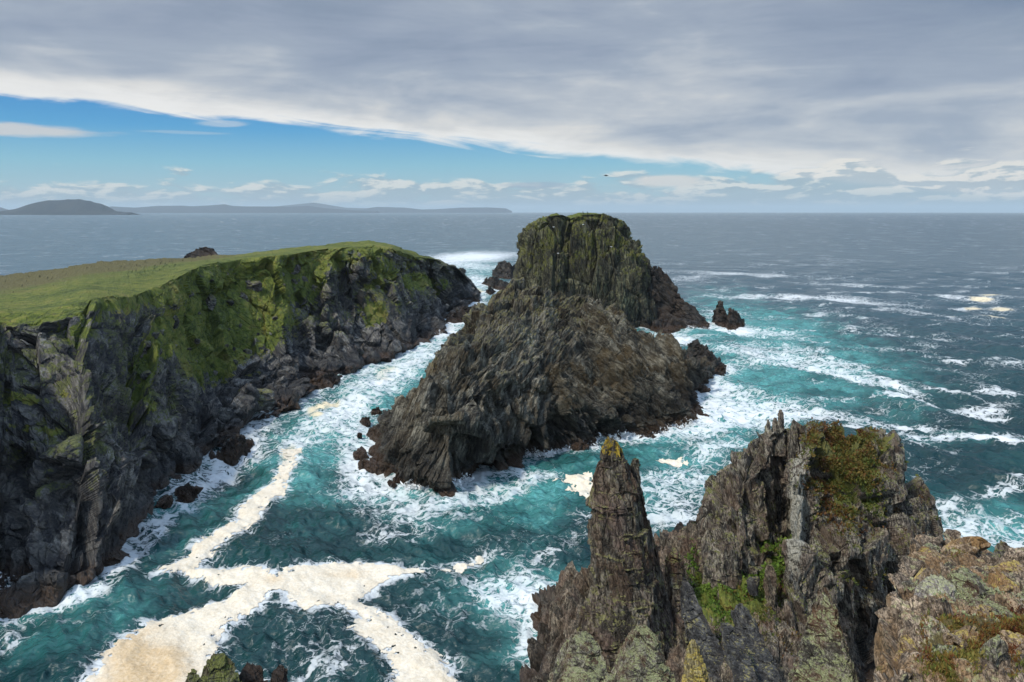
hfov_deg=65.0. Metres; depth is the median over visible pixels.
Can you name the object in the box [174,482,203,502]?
boulder
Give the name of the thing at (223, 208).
hills
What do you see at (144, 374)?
boulder
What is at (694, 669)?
rock boulder
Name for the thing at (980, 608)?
boulder
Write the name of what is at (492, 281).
skerry
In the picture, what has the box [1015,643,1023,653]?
boulder
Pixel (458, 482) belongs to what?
sea spray
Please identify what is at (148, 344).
boulder
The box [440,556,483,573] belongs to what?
foam raft
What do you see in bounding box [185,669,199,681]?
rock tip
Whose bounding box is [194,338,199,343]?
boulder
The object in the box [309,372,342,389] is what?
reef
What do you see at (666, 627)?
rock pinnacle
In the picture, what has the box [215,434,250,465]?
boulder
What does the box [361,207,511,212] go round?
hills
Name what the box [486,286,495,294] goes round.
skerry
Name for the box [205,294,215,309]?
boulder
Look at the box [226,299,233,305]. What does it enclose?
boulder
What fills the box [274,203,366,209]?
hills
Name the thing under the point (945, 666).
rusty turf
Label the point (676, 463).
foam raft
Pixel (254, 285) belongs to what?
boulder
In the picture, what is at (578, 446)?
boulder
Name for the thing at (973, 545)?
boulder
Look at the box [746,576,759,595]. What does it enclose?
rock boulder
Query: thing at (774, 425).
rock spike
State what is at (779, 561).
gully plants
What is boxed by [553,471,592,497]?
foam raft
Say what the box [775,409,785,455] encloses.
rock spike
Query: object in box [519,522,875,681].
gully floor
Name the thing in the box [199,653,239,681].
rock tip
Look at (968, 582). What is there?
outcrop rock
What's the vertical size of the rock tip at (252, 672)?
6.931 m
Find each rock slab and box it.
[680,577,727,681]
[720,622,759,681]
[730,603,781,681]
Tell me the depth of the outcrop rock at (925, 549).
37.93 m
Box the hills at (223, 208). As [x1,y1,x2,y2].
[110,204,379,212]
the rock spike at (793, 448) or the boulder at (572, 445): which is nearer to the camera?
the rock spike at (793, 448)
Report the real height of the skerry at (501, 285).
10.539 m
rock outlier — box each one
[658,533,668,550]
[674,522,683,531]
[993,540,1009,557]
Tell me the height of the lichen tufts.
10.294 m
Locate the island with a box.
[0,199,140,214]
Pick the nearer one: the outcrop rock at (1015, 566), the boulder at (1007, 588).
the boulder at (1007, 588)
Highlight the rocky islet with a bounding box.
[368,277,714,488]
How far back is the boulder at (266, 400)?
201.28 m
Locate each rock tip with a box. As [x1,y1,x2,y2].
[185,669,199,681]
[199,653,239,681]
[239,662,267,681]
[270,664,287,681]
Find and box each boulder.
[103,549,129,565]
[140,370,151,379]
[141,340,152,350]
[152,331,159,338]
[154,495,173,508]
[173,315,179,328]
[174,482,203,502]
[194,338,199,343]
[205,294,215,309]
[209,449,215,459]
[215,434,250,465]
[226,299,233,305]
[233,433,254,448]
[237,388,275,411]
[239,292,248,301]
[243,348,251,353]
[246,281,261,290]
[291,264,300,274]
[308,373,315,378]
[321,378,332,387]
[353,446,368,459]
[358,459,370,469]
[359,417,370,427]
[364,457,379,474]
[370,406,379,415]
[438,482,457,496]
[506,455,524,467]
[548,630,607,681]
[570,441,577,450]
[573,442,589,450]
[600,623,675,681]
[682,639,709,681]
[694,407,703,415]
[699,388,710,392]
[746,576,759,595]
[763,564,776,607]
[895,579,918,593]
[912,566,936,584]
[923,543,941,554]
[938,644,957,654]
[939,562,964,575]
[940,536,990,554]
[942,632,967,648]
[951,565,965,571]
[952,625,981,642]
[968,604,994,616]
[978,634,1008,668]
[984,565,996,572]
[987,568,1020,593]
[999,584,1012,592]
[999,630,1023,645]
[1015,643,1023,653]
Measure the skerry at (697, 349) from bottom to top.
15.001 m
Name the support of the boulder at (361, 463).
in the sea
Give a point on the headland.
(99, 446)
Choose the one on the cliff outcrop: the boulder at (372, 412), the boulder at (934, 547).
the boulder at (934, 547)
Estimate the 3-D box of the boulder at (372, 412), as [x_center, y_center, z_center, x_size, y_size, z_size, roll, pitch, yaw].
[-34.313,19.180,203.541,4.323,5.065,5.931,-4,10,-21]
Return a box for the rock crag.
[696,418,944,652]
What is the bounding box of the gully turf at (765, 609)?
[687,544,847,667]
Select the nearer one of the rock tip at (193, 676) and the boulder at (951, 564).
the boulder at (951, 564)
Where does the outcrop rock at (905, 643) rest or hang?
on the cliff outcrop
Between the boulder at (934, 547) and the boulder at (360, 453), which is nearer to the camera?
the boulder at (934, 547)
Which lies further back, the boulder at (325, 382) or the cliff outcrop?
the boulder at (325, 382)
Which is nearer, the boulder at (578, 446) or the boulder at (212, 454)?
the boulder at (212, 454)
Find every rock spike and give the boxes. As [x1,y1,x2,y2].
[757,442,764,455]
[763,419,772,455]
[771,417,782,456]
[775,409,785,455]
[783,429,789,461]
[788,420,798,459]
[797,427,800,449]
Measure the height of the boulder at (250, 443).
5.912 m
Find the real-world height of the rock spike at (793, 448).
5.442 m
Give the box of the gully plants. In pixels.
[684,521,791,640]
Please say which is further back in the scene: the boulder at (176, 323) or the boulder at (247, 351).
the boulder at (247, 351)
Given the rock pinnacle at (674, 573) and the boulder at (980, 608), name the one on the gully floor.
the rock pinnacle at (674, 573)
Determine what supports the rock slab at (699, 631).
on the gully floor
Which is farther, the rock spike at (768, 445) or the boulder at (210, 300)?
the boulder at (210, 300)
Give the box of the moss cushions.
[785,417,937,592]
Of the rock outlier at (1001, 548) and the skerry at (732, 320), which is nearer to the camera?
the rock outlier at (1001, 548)
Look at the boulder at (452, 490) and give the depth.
142.42 m
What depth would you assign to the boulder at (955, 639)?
23.28 m
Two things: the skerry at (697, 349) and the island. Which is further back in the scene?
the island
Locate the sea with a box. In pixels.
[0,213,1023,681]
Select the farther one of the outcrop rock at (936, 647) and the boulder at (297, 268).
the boulder at (297, 268)
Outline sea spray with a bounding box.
[0,318,729,587]
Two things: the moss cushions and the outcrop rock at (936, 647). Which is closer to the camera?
the outcrop rock at (936, 647)
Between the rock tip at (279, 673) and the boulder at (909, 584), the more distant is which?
the rock tip at (279, 673)
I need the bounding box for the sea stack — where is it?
[513,213,710,334]
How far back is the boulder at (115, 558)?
116.02 m
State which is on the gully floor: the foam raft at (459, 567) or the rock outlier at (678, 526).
the rock outlier at (678, 526)
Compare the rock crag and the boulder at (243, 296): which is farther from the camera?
the boulder at (243, 296)
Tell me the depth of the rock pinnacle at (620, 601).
72.64 m
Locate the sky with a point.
(517, 106)
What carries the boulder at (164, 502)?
in the sea
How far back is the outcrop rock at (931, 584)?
28.23 m
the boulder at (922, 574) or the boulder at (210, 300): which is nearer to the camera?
the boulder at (922, 574)
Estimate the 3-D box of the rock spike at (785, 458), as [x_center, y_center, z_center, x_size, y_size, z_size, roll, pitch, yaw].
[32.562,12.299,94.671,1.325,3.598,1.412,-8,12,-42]
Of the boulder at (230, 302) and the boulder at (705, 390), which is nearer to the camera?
the boulder at (705, 390)
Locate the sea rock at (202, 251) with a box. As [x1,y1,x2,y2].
[184,247,217,257]
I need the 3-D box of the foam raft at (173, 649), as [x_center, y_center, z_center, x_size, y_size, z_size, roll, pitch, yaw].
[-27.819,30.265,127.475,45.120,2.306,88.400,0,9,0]
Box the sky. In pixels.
[0,0,1023,212]
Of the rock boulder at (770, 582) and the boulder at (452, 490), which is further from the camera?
the boulder at (452, 490)
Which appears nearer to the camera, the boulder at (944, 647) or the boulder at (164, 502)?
the boulder at (944, 647)
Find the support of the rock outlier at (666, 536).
on the gully floor
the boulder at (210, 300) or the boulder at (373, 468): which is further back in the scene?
the boulder at (210, 300)
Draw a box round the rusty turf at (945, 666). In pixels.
[913,547,1023,681]
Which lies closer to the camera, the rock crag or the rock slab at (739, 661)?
the rock slab at (739, 661)
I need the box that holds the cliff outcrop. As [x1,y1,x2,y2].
[873,529,1023,681]
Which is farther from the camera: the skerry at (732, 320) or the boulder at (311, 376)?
the skerry at (732, 320)
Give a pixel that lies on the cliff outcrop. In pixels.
(899, 613)
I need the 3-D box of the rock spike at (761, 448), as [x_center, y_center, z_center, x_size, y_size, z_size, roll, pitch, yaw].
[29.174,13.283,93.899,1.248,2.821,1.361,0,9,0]
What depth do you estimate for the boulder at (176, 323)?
194.82 m
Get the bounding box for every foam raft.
[85,448,457,681]
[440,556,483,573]
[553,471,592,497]
[656,457,687,466]
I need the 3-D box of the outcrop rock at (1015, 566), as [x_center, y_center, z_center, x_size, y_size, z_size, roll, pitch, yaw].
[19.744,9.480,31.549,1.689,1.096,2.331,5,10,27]
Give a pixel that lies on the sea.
(908, 327)
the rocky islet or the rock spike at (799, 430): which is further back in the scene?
the rocky islet
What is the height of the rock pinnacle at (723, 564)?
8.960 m
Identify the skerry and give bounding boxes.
[445,302,479,323]
[482,276,498,288]
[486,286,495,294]
[492,260,514,278]
[494,279,508,289]
[686,339,726,375]
[712,300,744,329]
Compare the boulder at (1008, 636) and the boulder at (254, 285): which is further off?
the boulder at (254, 285)
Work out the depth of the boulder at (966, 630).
24.05 m
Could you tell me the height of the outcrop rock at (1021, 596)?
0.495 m
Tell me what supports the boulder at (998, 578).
on the cliff outcrop
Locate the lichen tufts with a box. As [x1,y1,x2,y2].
[919,571,1023,630]
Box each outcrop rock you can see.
[894,630,915,662]
[914,574,956,601]
[917,546,941,559]
[932,644,943,651]
[944,567,992,600]
[965,598,1014,617]
[995,560,1023,573]
[1015,591,1023,602]
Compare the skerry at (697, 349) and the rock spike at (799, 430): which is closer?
the rock spike at (799, 430)
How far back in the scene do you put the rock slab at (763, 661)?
64.08 m
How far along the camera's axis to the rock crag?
87.75 m
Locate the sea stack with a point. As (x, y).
(603, 258)
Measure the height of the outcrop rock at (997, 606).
0.517 m
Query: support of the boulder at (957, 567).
on the cliff outcrop
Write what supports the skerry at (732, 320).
in the sea
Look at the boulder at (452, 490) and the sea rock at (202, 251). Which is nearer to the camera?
the boulder at (452, 490)
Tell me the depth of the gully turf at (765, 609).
76.93 m
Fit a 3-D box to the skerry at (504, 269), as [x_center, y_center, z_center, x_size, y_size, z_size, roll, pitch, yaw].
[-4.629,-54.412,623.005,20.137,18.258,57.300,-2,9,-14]
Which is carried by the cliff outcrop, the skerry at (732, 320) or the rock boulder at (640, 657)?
the rock boulder at (640, 657)
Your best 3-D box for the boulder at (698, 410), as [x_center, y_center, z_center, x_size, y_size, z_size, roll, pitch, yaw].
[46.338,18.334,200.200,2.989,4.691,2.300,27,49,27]
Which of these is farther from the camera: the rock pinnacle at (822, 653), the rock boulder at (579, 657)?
the rock boulder at (579, 657)
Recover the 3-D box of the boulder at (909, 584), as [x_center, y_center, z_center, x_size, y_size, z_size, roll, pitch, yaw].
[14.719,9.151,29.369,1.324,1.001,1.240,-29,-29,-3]
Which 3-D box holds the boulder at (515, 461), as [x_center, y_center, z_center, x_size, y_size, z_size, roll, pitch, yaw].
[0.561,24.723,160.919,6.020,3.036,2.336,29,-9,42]
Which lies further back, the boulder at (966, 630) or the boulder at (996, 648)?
the boulder at (966, 630)
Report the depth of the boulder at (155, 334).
176.15 m
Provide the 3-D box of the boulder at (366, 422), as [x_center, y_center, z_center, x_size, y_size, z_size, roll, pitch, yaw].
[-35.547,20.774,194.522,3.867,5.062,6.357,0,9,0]
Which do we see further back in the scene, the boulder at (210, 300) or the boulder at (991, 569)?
the boulder at (210, 300)
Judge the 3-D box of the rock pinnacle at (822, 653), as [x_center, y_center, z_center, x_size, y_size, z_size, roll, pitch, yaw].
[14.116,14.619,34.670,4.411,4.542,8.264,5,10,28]
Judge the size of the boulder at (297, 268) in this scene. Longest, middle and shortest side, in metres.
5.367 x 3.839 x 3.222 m
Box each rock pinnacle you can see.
[576,436,664,673]
[629,458,677,646]
[664,547,688,648]
[702,531,742,589]
[788,587,857,681]
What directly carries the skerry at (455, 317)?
in the sea
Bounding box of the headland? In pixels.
[0,240,480,618]

